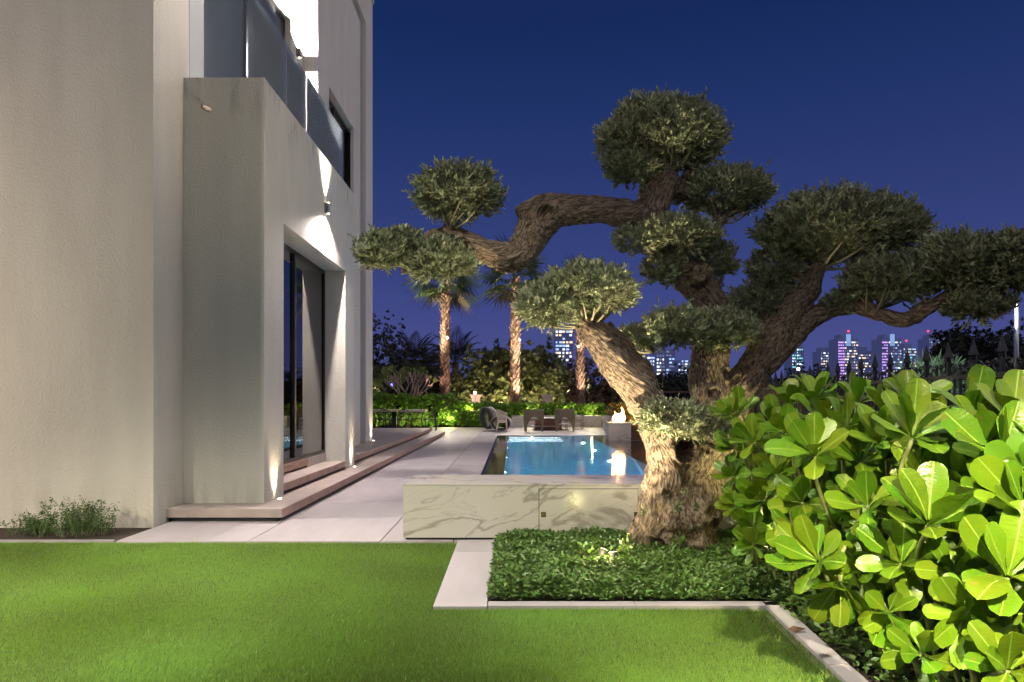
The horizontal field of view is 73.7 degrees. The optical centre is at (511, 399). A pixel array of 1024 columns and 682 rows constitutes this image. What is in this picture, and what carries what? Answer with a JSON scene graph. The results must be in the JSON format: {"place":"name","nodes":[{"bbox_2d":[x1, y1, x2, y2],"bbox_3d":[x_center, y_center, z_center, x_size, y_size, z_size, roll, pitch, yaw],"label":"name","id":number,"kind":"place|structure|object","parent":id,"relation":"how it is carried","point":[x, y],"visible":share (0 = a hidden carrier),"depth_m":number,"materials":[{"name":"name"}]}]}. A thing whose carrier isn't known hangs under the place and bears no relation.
{"place":"outdoors","nodes":[
{"label":"outdoors","id":0,"kind":"place"},
{"bbox_2d":[0,528,150,541],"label":"soil","id":1,"kind":"structure","parent":0,"point":[119,534],"depth_m":6.34,"materials":[{"name":"brown soil"}]},
{"bbox_2d":[0,508,64,536],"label":"feathery shrub","id":2,"kind":"object","parent":1,"relation":"on","point":[32,527],"visible":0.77,"depth_m":6.31,"materials":[{"name":"green plant"}]},
{"bbox_2d":[31,495,119,537],"bbox_3d":[-3.986,1.089,6.313,0.796,0.356,0.460,0,0,22],"label":"feathery shrub","id":3,"kind":"object","parent":1,"relation":"on","point":[73,521],"visible":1,"depth_m":6.26,"materials":[{"name":"green plant"}]},
{"bbox_2d":[116,427,605,542],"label":"patio","id":4,"kind":"structure","parent":0,"point":[368,508],"depth_m":7.75,"materials":[{"name":"grey stone"}]},
{"bbox_2d":[166,431,444,521],"bbox_3d":[-2.933,1.198,15.402,1.184,0.164,16.894,0,0,0],"label":"step","id":5,"kind":"object","parent":4,"relation":"on","point":[297,498],"visible":0.53,"depth_m":7.70,"materials":[{"name":"brown stone"}]},
{"bbox_2d":[284,461,344,491],"bbox_3d":[-2.979,1.048,9.425,0.642,0.133,2.939,0,0,0],"label":"step","id":6,"kind":"object","parent":5,"relation":"on","point":[297,477],"visible":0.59,"depth_m":9.29,"materials":[{"name":"beige stone"}]},
{"bbox_2d":[354,428,431,461],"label":"terrace","id":7,"kind":"structure","parent":5,"relation":"on","point":[366,449],"depth_m":15.63,"materials":[{"name":"grey"}]},
{"bbox_2d":[424,409,436,430],"bbox_3d":[-3.250,0.814,27.300,0.468,0.876,0.567,0,0,-2],"label":"dining chair","id":8,"kind":"object","parent":4,"relation":"on","point":[434,414],"visible":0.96,"depth_m":27.10,"materials":[{"name":"black metal"}]},
{"bbox_2d":[480,407,511,430],"bbox_3d":[-0.644,0.774,27.370,1.326,0.933,1.260,0,0,0],"label":"loop chair","id":9,"kind":"object","parent":4,"relation":"on","point":[485,412],"visible":0.86,"depth_m":27.09,"materials":[{"name":"grey wicker"}]},
{"bbox_2d":[496,409,507,431],"bbox_3d":[-0.400,0.816,26.266,0.472,0.875,0.600,0,0,0],"label":"rope armchair","id":10,"kind":"object","parent":4,"relation":"on","point":[502,416],"visible":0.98,"depth_m":26.01,"materials":[{"name":"beige"}]},
{"bbox_2d":[523,409,543,431],"bbox_3d":[0.839,0.810,26.514,0.790,0.880,0.811,0,0,-3],"label":"lounge chair","id":11,"kind":"object","parent":4,"relation":"on","point":[533,415],"visible":0.99,"depth_m":26.21,"materials":[{"name":"brown"}]},
{"bbox_2d":[531,417,568,429],"bbox_3d":[1.540,1.000,28.010,1.520,0.500,1.180,0,0,0],"label":"coffee table","id":12,"kind":"object","parent":4,"relation":"on","point":[549,423],"visible":0.74,"depth_m":27.50,"materials":[{"name":"brown wood"}]},
{"bbox_2d":[555,409,574,431],"bbox_3d":[2.066,0.810,26.513,0.789,0.880,0.811,0,0,7],"label":"lounge chair","id":13,"kind":"object","parent":4,"relation":"on","point":[564,414],"visible":1,"depth_m":26.20,"materials":[{"name":"brown"}]},
{"bbox_2d":[403,475,737,542],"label":"marble wall","id":14,"kind":"structure","parent":4,"relation":"on","point":[453,507],"depth_m":6.06,"materials":[{"name":"white stone"}]},
{"bbox_2d":[539,489,637,535],"bbox_3d":[0.686,1.012,6.071,0.887,0.431,0.021,0,0,0],"label":"door","id":15,"kind":"structure","parent":14,"relation":"in","point":[559,509],"depth_m":6.06,"materials":[{"name":"stone"}]},
{"bbox_2d":[565,414,582,428],"bbox_3d":[2.575,0.919,28.297,0.674,0.605,0.822,0,0,0],"label":"sling chair","id":16,"kind":"object","parent":4,"relation":"on","point":[578,420],"visible":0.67,"depth_m":28.24,"materials":[{"name":"grey fabric"}]},
{"bbox_2d":[373,366,409,402],"bbox_3d":[-5.917,-0.151,33.209,1.916,2.910,0.255,0,0,-2],"label":"banana plant","id":17,"kind":"object","parent":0,"point":[384,373],"visible":0.65,"depth_m":33.18,"materials":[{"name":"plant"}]},
{"bbox_2d":[373,428,412,439],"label":"terrace floor","id":18,"kind":"structure","parent":0,"point":[378,433],"depth_m":20.87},
{"bbox_2d":[0,541,841,681],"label":"lawn grass","id":19,"kind":"structure","parent":0,"point":[193,665],"depth_m":3.75,"materials":[{"name":"green plant"}]},
{"bbox_2d":[373,425,511,427],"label":"soil","id":20,"kind":"structure","parent":0,"point":[415,427],"depth_m":30.82,"materials":[{"name":"brown soil"}]},
{"bbox_2d":[373,365,386,400],"bbox_3d":[-7.144,-0.333,34.447,2.082,3.286,2.161,0,0,-36],"label":"broadleaf tree","id":21,"kind":"object","parent":20,"relation":"on","point":[377,376],"visible":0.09,"depth_m":34.14,"materials":[{"name":"green plant"}]},
{"bbox_2d":[379,365,438,396],"bbox_3d":[-4.872,-0.191,32.826,2.795,2.989,1.516,0,0,0],"label":"frangipani","id":22,"kind":"object","parent":20,"relation":"on","point":[392,378],"visible":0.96,"depth_m":32.68,"materials":[{"name":"beige plant"}]},
{"bbox_2d":[373,391,455,427],"bbox_3d":[-5.348,0.438,31.473,5.631,1.771,2.103,0,0,0],"label":"hedge","id":23,"kind":"object","parent":20,"relation":"on","point":[444,412],"visible":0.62,"depth_m":30.64,"materials":[{"name":"green plant"}]},
{"bbox_2d":[401,253,485,404],"bbox_3d":[-3.275,-3.214,33.104,4.305,9.029,4.625,0,0,0],"label":"fan palm","id":24,"kind":"object","parent":20,"relation":"on","point":[443,298],"visible":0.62,"depth_m":32.83,"materials":[{"name":"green plant"}]},
{"bbox_2d":[449,399,512,426],"bbox_3d":[-1.368,0.650,31.353,2.926,1.327,1.848,0,0,0],"label":"hedge","id":25,"kind":"object","parent":20,"relation":"on","point":[463,416],"visible":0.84,"depth_m":30.63,"materials":[{"name":"green plant"}]},
{"bbox_2d":[472,234,547,410],"bbox_3d":[0.170,-3.267,32.826,4.099,9.135,4.368,0,0,0],"label":"fan palm","id":26,"kind":"object","parent":20,"relation":"on","point":[515,365],"visible":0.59,"depth_m":32.39,"materials":[{"name":"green plant"}]},
{"bbox_2d":[512,415,601,426],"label":"marble wall","id":27,"kind":"structure","parent":20,"relation":"on","point":[586,421],"depth_m":30.60,"materials":[{"name":"grey stone"}]},
{"bbox_2d":[509,400,607,415],"bbox_3d":[2.120,0.669,31.806,4.630,1.262,1.768,0,0,0],"label":"hedge","id":28,"kind":"object","parent":20,"relation":"on","point":[598,408],"visible":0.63,"depth_m":31.14,"materials":[{"name":"green plant"}]},
{"bbox_2d":[433,540,494,609],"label":"path","id":29,"kind":"structure","parent":0,"point":[465,580],"depth_m":4.72,"materials":[{"name":"grey stone"}]},
{"bbox_2d":[470,395,481,410],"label":"garden pillar","id":30,"kind":"structure","parent":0,"point":[476,398],"depth_m":33.79,"materials":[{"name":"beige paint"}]},
{"bbox_2d":[541,395,552,402],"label":"garden pillar","id":31,"kind":"structure","parent":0,"point":[546,398],"depth_m":33.77,"materials":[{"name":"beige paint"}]},
{"bbox_2d":[454,402,853,681],"bbox_3d":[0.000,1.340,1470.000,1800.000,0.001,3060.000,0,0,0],"label":"ground","id":32,"kind":"structure","parent":0,"point":[608,414],"depth_m":3.72,"materials":[{"name":"green plant"}]},
{"bbox_2d":[0,539,114,542],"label":"kerb","id":33,"kind":"structure","parent":32,"relation":"on","point":[56,540],"depth_m":5.99,"materials":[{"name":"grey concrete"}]},
{"bbox_2d":[0,0,373,527],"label":"villa","id":34,"kind":"object","parent":32,"relation":"on","point":[186,301],"visible":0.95,"depth_m":7.25,"materials":[{"name":"paint"}]},
{"bbox_2d":[204,0,284,76],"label":"balcony door","id":35,"kind":"structure","parent":34,"relation":"in","point":[228,24],"depth_m":8.88,"materials":[{"name":"grey glass"}]},
{"bbox_2d":[296,48,300,58],"bbox_3d":[-3.497,-5.680,11.200,0.066,0.160,0.080,0,0,0],"label":"wall lamp","id":36,"kind":"object","parent":34,"relation":"attached to","point":[298,53],"visible":1,"depth_m":11.18,"materials":[{"name":"black metal"}]},
{"bbox_2d":[284,243,324,463],"bbox_3d":[-2.999,-0.597,9.425,0.062,2.895,2.930,0,0,0],"label":"sliding door","id":37,"kind":"structure","parent":34,"relation":"in","point":[304,281],"depth_m":9.86,"materials":[{"name":"black glass"}]},
{"bbox_2d":[324,202,329,213],"bbox_3d":[-2.627,-2.720,9.720,0.066,0.160,0.080,0,0,0],"label":"wall lamp","id":38,"kind":"object","parent":34,"relation":"attached to","point":[327,208],"visible":1,"depth_m":9.70,"materials":[{"name":"black metal"}]},
{"bbox_2d":[329,99,349,187],"bbox_3d":[-3.489,-4.485,13.615,0.062,2.470,2.210,0,0,0],"label":"window","id":39,"kind":"structure","parent":34,"relation":"in","point":[345,134],"depth_m":14.23,"materials":[{"name":"brown metal"}]},
{"bbox_2d":[373,408,385,427],"bbox_3d":[-5.500,0.814,28.300,0.567,0.876,0.468,0,0,0],"label":"dining chair","id":40,"kind":"object","parent":32,"relation":"on","point":[375,418],"visible":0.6,"depth_m":28.40,"materials":[{"name":"black metal"}]},
{"bbox_2d":[377,409,391,427],"bbox_3d":[-5.020,0.814,26.900,0.567,0.876,0.468,0,0,-5],"label":"dining chair","id":41,"kind":"object","parent":32,"relation":"on","point":[390,414],"visible":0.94,"depth_m":26.72,"materials":[{"name":"black metal"}]},
{"bbox_2d":[373,310,419,392],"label":"dark tree","id":42,"kind":"object","parent":32,"relation":"on","point":[396,357],"visible":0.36,"depth_m":45.55,"materials":[{"name":"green plant"}]},
{"bbox_2d":[373,409,427,427],"bbox_3d":[-5.025,0.830,27.600,3.150,0.840,1.000,0,0,0],"label":"dining table","id":43,"kind":"object","parent":32,"relation":"on","point":[394,418],"visible":0.53,"depth_m":27.50,"materials":[{"name":"stone"}]},
{"bbox_2d":[397,409,410,427],"bbox_3d":[-4.250,0.814,26.900,0.567,0.876,0.468,0,0,0],"label":"dining chair","id":44,"kind":"object","parent":32,"relation":"on","point":[399,419],"visible":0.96,"depth_m":26.71,"materials":[{"name":"black metal"}]},
{"bbox_2d":[378,329,440,395],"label":"date palm","id":45,"kind":"object","parent":32,"relation":"on","point":[410,349],"visible":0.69,"depth_m":47.73,"materials":[{"name":"green plant"}]},
{"bbox_2d":[411,408,423,427],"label":"dining chair","id":46,"kind":"object","parent":32,"relation":"on","point":[421,418],"visible":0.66,"depth_m":28.35,"materials":[{"name":"black metal"}]},
{"bbox_2d":[386,361,463,384],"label":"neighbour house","id":47,"kind":"structure","parent":32,"relation":"on","point":[437,376],"depth_m":60.41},
{"bbox_2d":[405,341,451,382],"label":"date palm","id":48,"kind":"object","parent":32,"relation":"on","point":[438,363],"visible":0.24,"depth_m":51.73,"materials":[{"name":"green plant"}]},
{"bbox_2d":[424,325,486,397],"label":"date palm","id":49,"kind":"object","parent":32,"relation":"on","point":[457,355],"visible":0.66,"depth_m":49.74,"materials":[{"name":"green plant"}]},
{"bbox_2d":[449,366,491,401],"bbox_3d":[-2.368,-0.248,37.195,2.684,3.119,2.541,0,0,0],"label":"broadleaf tree","id":50,"kind":"object","parent":32,"relation":"on","point":[459,388],"visible":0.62,"depth_m":36.67,"materials":[{"name":"green plant"}]},
{"bbox_2d":[383,376,597,410],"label":"treeline","id":51,"kind":"object","parent":32,"relation":"on","point":[435,389],"visible":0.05,"depth_m":49.35,"materials":[{"name":"green plant"}]},
{"bbox_2d":[462,338,547,403],"bbox_3d":[-0.292,-1.051,37.178,5.000,4.738,3.994,0,0,0],"label":"broadleaf tree","id":52,"kind":"object","parent":32,"relation":"on","point":[496,375],"visible":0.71,"depth_m":36.13,"materials":[{"name":"green plant"}]},
{"bbox_2d":[521,336,572,402],"bbox_3d":[1.727,-1.101,37.637,3.105,4.827,3.354,0,0,26],"label":"broadleaf tree","id":53,"kind":"object","parent":32,"relation":"on","point":[555,370],"visible":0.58,"depth_m":36.67,"materials":[{"name":"green plant"}]},
{"bbox_2d":[554,322,572,371],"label":"tower","id":54,"kind":"structure","parent":32,"relation":"on","point":[563,343],"depth_m":560.00,"materials":[{"name":"blue"}]},
{"bbox_2d":[556,331,568,349],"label":"window","id":55,"kind":"structure","parent":54,"relation":"in","point":[566,331],"depth_m":559.81,"materials":[{"name":"blue"}]},
{"bbox_2d":[556,331,571,360],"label":"window","id":56,"kind":"structure","parent":54,"relation":"in","point":[556,331],"depth_m":559.81,"materials":[{"name":"grey glass"}]},
{"bbox_2d":[556,331,572,356],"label":"window","id":57,"kind":"structure","parent":54,"relation":"in","point":[563,331],"depth_m":559.81,"materials":[{"name":"grey"}]},
{"bbox_2d":[551,359,575,410],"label":"dark tree","id":58,"kind":"object","parent":32,"relation":"on","point":[572,397],"visible":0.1,"depth_m":40.03,"materials":[{"name":"green plant"}]},
{"bbox_2d":[560,254,604,404],"bbox_3d":[3.403,-2.867,32.998,3.777,8.334,3.818,0,0,0],"label":"fan palm","id":59,"kind":"object","parent":32,"relation":"on","point":[580,375],"visible":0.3,"depth_m":32.83,"materials":[{"name":"brown plant"}]},
{"bbox_2d":[555,355,620,410],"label":"dark tree","id":60,"kind":"object","parent":32,"relation":"on","point":[595,374],"visible":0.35,"depth_m":41.22,"materials":[{"name":"green plant"}]},
{"bbox_2d":[488,601,782,622],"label":"kerb","id":61,"kind":"structure","parent":32,"relation":"on","point":[657,605],"depth_m":4.11,"materials":[{"name":"grey"}]},
{"bbox_2d":[594,373,686,403],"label":"treeline","id":62,"kind":"object","parent":32,"relation":"on","point":[661,383],"visible":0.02,"depth_m":127.52,"materials":[{"name":"green plant"}]},
{"bbox_2d":[643,356,655,372],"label":"tower","id":63,"kind":"structure","parent":32,"relation":"on","point":[651,359],"depth_m":600.00,"materials":[{"name":"blue"}]},
{"bbox_2d":[651,351,665,376],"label":"tower","id":64,"kind":"structure","parent":32,"relation":"on","point":[660,361],"depth_m":610.00,"materials":[{"name":"blue"}]},
{"bbox_2d":[662,349,675,377],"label":"tower","id":65,"kind":"structure","parent":32,"relation":"on","point":[670,357],"depth_m":640.00,"materials":[{"name":"blue"}]},
{"bbox_2d":[655,363,689,400],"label":"dark tree","id":66,"kind":"object","parent":32,"relation":"on","point":[674,377],"visible":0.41,"depth_m":61.10,"materials":[{"name":"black plant"}]},
{"bbox_2d":[675,360,690,376],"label":"tower","id":67,"kind":"structure","parent":32,"relation":"on","point":[685,363],"depth_m":660.00,"materials":[{"name":"blue"}]},
{"bbox_2d":[626,377,884,412],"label":"treeline","id":68,"kind":"object","parent":32,"relation":"on","point":[772,380],"depth_m":68.03,"materials":[{"name":"green plant"}]},
{"bbox_2d":[784,346,803,377],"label":"tower","id":69,"kind":"structure","parent":32,"relation":"on","point":[797,354],"depth_m":800.00,"materials":[{"name":"blue"}]},
{"bbox_2d":[785,359,839,395],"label":"dark tree","id":70,"kind":"object","parent":32,"relation":"on","point":[804,371],"visible":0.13,"depth_m":59.79,"materials":[{"name":"green plant"}]},
{"bbox_2d":[812,347,828,374],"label":"tower","id":71,"kind":"structure","parent":32,"relation":"on","point":[820,356],"depth_m":864.00,"materials":[{"name":"blue"}]},
{"bbox_2d":[829,330,858,380],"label":"tower","id":72,"kind":"structure","parent":32,"relation":"on","point":[843,349],"depth_m":820.00,"materials":[{"name":"purple"}]},
{"bbox_2d":[838,342,844,379],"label":"window","id":73,"kind":"structure","parent":72,"relation":"in","point":[838,342],"depth_m":819.70,"materials":[{"name":"purple glass"}]},
{"bbox_2d":[845,342,857,370],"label":"window","id":74,"kind":"structure","parent":72,"relation":"in","point":[856,342],"depth_m":819.70,"materials":[{"name":"grey"}]},
{"bbox_2d":[858,347,870,378],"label":"tower","id":75,"kind":"structure","parent":32,"relation":"on","point":[864,353],"depth_m":850.00,"materials":[{"name":"blue"}]},
{"bbox_2d":[871,334,902,379],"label":"tower","id":76,"kind":"structure","parent":32,"relation":"on","point":[883,346],"depth_m":820.00,"materials":[{"name":"blue"}]},
{"bbox_2d":[882,342,887,376],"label":"window","id":77,"kind":"structure","parent":76,"relation":"in","point":[882,342],"depth_m":819.50,"materials":[{"name":"purple glass"}]},
{"bbox_2d":[902,340,916,367],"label":"tower","id":78,"kind":"structure","parent":32,"relation":"on","point":[911,351],"depth_m":840.00,"materials":[{"name":"blue"}]},
{"bbox_2d":[918,330,943,361],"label":"tower","id":79,"kind":"structure","parent":32,"relation":"on","point":[924,341],"depth_m":869.32,"materials":[{"name":"blue"}]},
{"bbox_2d":[894,349,968,407],"bbox_3d":[9.488,0.059,15.487,1.740,2.487,1.724,0,0,0],"label":"spiky shrub","id":80,"kind":"object","parent":32,"relation":"on","point":[938,361],"visible":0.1,"depth_m":15.28,"materials":[{"name":"green plant"}]},
{"bbox_2d":[929,321,986,393],"bbox_3d":[20.664,-1.164,31.535,3.379,4.946,3.314,0,0,0],"label":"dark tree","id":81,"kind":"object","parent":32,"relation":"on","point":[959,341],"visible":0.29,"depth_m":31.15,"materials":[{"name":"green plant"}]},
{"bbox_2d":[958,317,1023,394],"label":"dark tree","id":82,"kind":"object","parent":32,"relation":"on","point":[988,350],"visible":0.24,"depth_m":30.06,"materials":[{"name":"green plant"}]},
{"bbox_2d":[961,329,1023,358],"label":"dark tree","id":83,"kind":"object","parent":32,"relation":"on","point":[1011,346],"visible":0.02,"depth_m":32.94,"materials":[{"name":"green plant"}]},
{"bbox_2d":[1013,291,1018,368],"bbox_3d":[14.738,-1.240,20.116,0.541,5.079,0.139,0,0,-25],"label":"light pole","id":84,"kind":"object","parent":32,"relation":"on","point":[1016,333],"visible":0.17,"depth_m":20.14,"materials":[{"name":"silver metal"}]},
{"bbox_2d":[373,0,1023,473],"label":"sky","id":85,"kind":"structure","parent":0,"point":[925,98],"materials":[{"name":"blue"}]},
{"bbox_2d":[489,544,979,681],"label":"soil","id":86,"kind":"structure","parent":0,"point":[870,674],"depth_m":4.31,"materials":[{"name":"brown soil"}]},
{"bbox_2d":[597,548,607,557],"bbox_3d":[0.659,1.197,5.019,0.064,0.205,0.111,0,0,36],"label":"spike light","id":87,"kind":"object","parent":86,"relation":"on","point":[602,551],"visible":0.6,"depth_m":5.01,"materials":[{"name":"white"}]},
{"bbox_2d":[602,416,612,433],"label":"marble wall","id":88,"kind":"structure","parent":86,"relation":"on","point":[606,419],"depth_m":26.50,"materials":[{"name":"grey stone"}]},
{"bbox_2d":[609,551,617,561],"bbox_3d":[0.740,1.202,4.969,0.063,0.195,0.093,0,0,-13],"label":"spike light","id":89,"kind":"object","parent":86,"relation":"on","point":[613,554],"visible":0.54,"depth_m":4.96,"materials":[{"name":"white"}]},
{"bbox_2d":[605,398,635,421],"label":"yellow shrub","id":90,"kind":"object","parent":86,"relation":"on","point":[627,414],"visible":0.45,"depth_m":23.01,"materials":[{"name":"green plant"}]},
{"bbox_2d":[631,423,641,439],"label":"timber wall","id":91,"kind":"structure","parent":86,"relation":"on","point":[635,434],"depth_m":21.36,"materials":[{"name":"brown wood"}]},
{"bbox_2d":[486,525,855,600],"bbox_3d":[1.084,1.161,5.121,2.520,0.148,1.942,0,0,0],"label":"ground cover","id":92,"kind":"object","parent":86,"relation":"on","point":[515,557],"visible":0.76,"depth_m":4.63,"materials":[{"name":"green plant"}]},
{"bbox_2d":[577,540,595,555],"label":"plant","id":93,"kind":"object","parent":92,"relation":"on","point":[588,551],"visible":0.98,"depth_m":5.08,"materials":[{"name":"green plant"}]},
{"bbox_2d":[617,533,645,556],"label":"plant","id":94,"kind":"object","parent":92,"relation":"on","point":[625,549],"visible":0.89,"depth_m":5.06,"materials":[{"name":"green plant"}]},
{"bbox_2d":[668,530,687,548],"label":"plant","id":95,"kind":"object","parent":92,"relation":"on","point":[679,543],"visible":0.91,"depth_m":5.32,"materials":[{"name":"green plant"}]},
{"bbox_2d":[708,538,735,551],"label":"plant","id":96,"kind":"object","parent":92,"relation":"on","point":[721,543],"visible":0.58,"depth_m":5.28,"materials":[{"name":"green plant"}]},
{"bbox_2d":[663,391,689,392],"bbox_3d":[3.420,0.315,13.817,2.606,1.970,29.153,0,0,14],"label":"iron fence","id":97,"kind":"object","parent":86,"relation":"on","point":[676,391],"visible":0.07,"depth_m":27.58,"materials":[{"name":"brown metal"}]},
{"bbox_2d":[347,82,1023,556],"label":"olive tree","id":98,"kind":"object","parent":86,"relation":"on","point":[769,316],"visible":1,"depth_m":5.40,"materials":[{"name":"green plant"}]},
{"bbox_2d":[707,371,871,601],"bbox_3d":[2.780,0.546,5.124,3.058,1.423,3.141,0,0,0],"label":"hedge shrub","id":99,"kind":"object","parent":86,"relation":"on","point":[753,468],"visible":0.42,"depth_m":4.13,"materials":[{"name":"green plant"}]},
{"bbox_2d":[763,602,868,681],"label":"kerb","id":100,"kind":"structure","parent":86,"relation":"on","point":[842,669],"depth_m":3.41,"materials":[{"name":"stone"}]},
{"bbox_2d":[788,626,805,632],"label":"fallen leaf","id":101,"kind":"object","parent":100,"relation":"on","point":[796,629],"visible":1,"depth_m":3.62,"materials":[{"name":"brown"}]},
{"bbox_2d":[764,364,997,680],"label":"hedge shrub","id":102,"kind":"object","parent":86,"relation":"on","point":[902,427],"visible":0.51,"depth_m":2.94,"materials":[{"name":"green plant"}]},
{"bbox_2d":[752,332,1023,425],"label":"iron fence","id":103,"kind":"object","parent":86,"relation":"on","point":[1002,350],"visible":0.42,"depth_m":8.36,"materials":[{"name":"black metal"}]},
{"bbox_2d":[761,564,1017,681],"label":"undergrowth","id":104,"kind":"object","parent":86,"relation":"on","point":[830,634],"visible":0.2,"depth_m":3.40,"materials":[{"name":"green plant"}]},
{"bbox_2d":[804,369,1023,681],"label":"hedge shrub","id":105,"kind":"object","parent":86,"relation":"on","point":[972,528],"visible":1,"depth_m":2.35,"materials":[{"name":"green plant"}]},
{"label":"pool basin","id":106,"kind":"structure","parent":0,"visible":0},
{"bbox_2d":[485,435,507,474],"bbox_3d":[-0.295,1.376,15.260,0.320,0.248,16.840,0,0,0],"label":"pool overflow edge","id":107,"kind":"object","parent":106,"relation":"attached to","point":[496,464],"visible":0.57,"depth_m":14.45,"materials":[{"name":"brown"}]},
{"bbox_2d":[504,436,646,474],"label":"pool water","id":108,"kind":"structure","parent":106,"relation":"in","point":[564,455],"depth_m":15.12,"materials":[{"name":"blue liquid"}]},
{"bbox_2d":[605,422,631,439],"bbox_3d":[3.320,1.173,21.340,0.710,0.955,0.710,0,0,0],"label":"fire pedestal","id":109,"kind":"object","parent":106,"relation":"on","point":[618,430],"visible":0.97,"depth_m":21.00,"materials":[{"name":"stone"}]},
{"bbox_2d":[612,407,624,421],"bbox_3d":[3.347,0.486,21.350,0.396,0.484,0.322,0,0,13],"label":"flame","id":110,"kind":"object","parent":109,"relation":"on","point":[620,417],"visible":1,"depth_m":21.23,"materials":[{"name":"white"}]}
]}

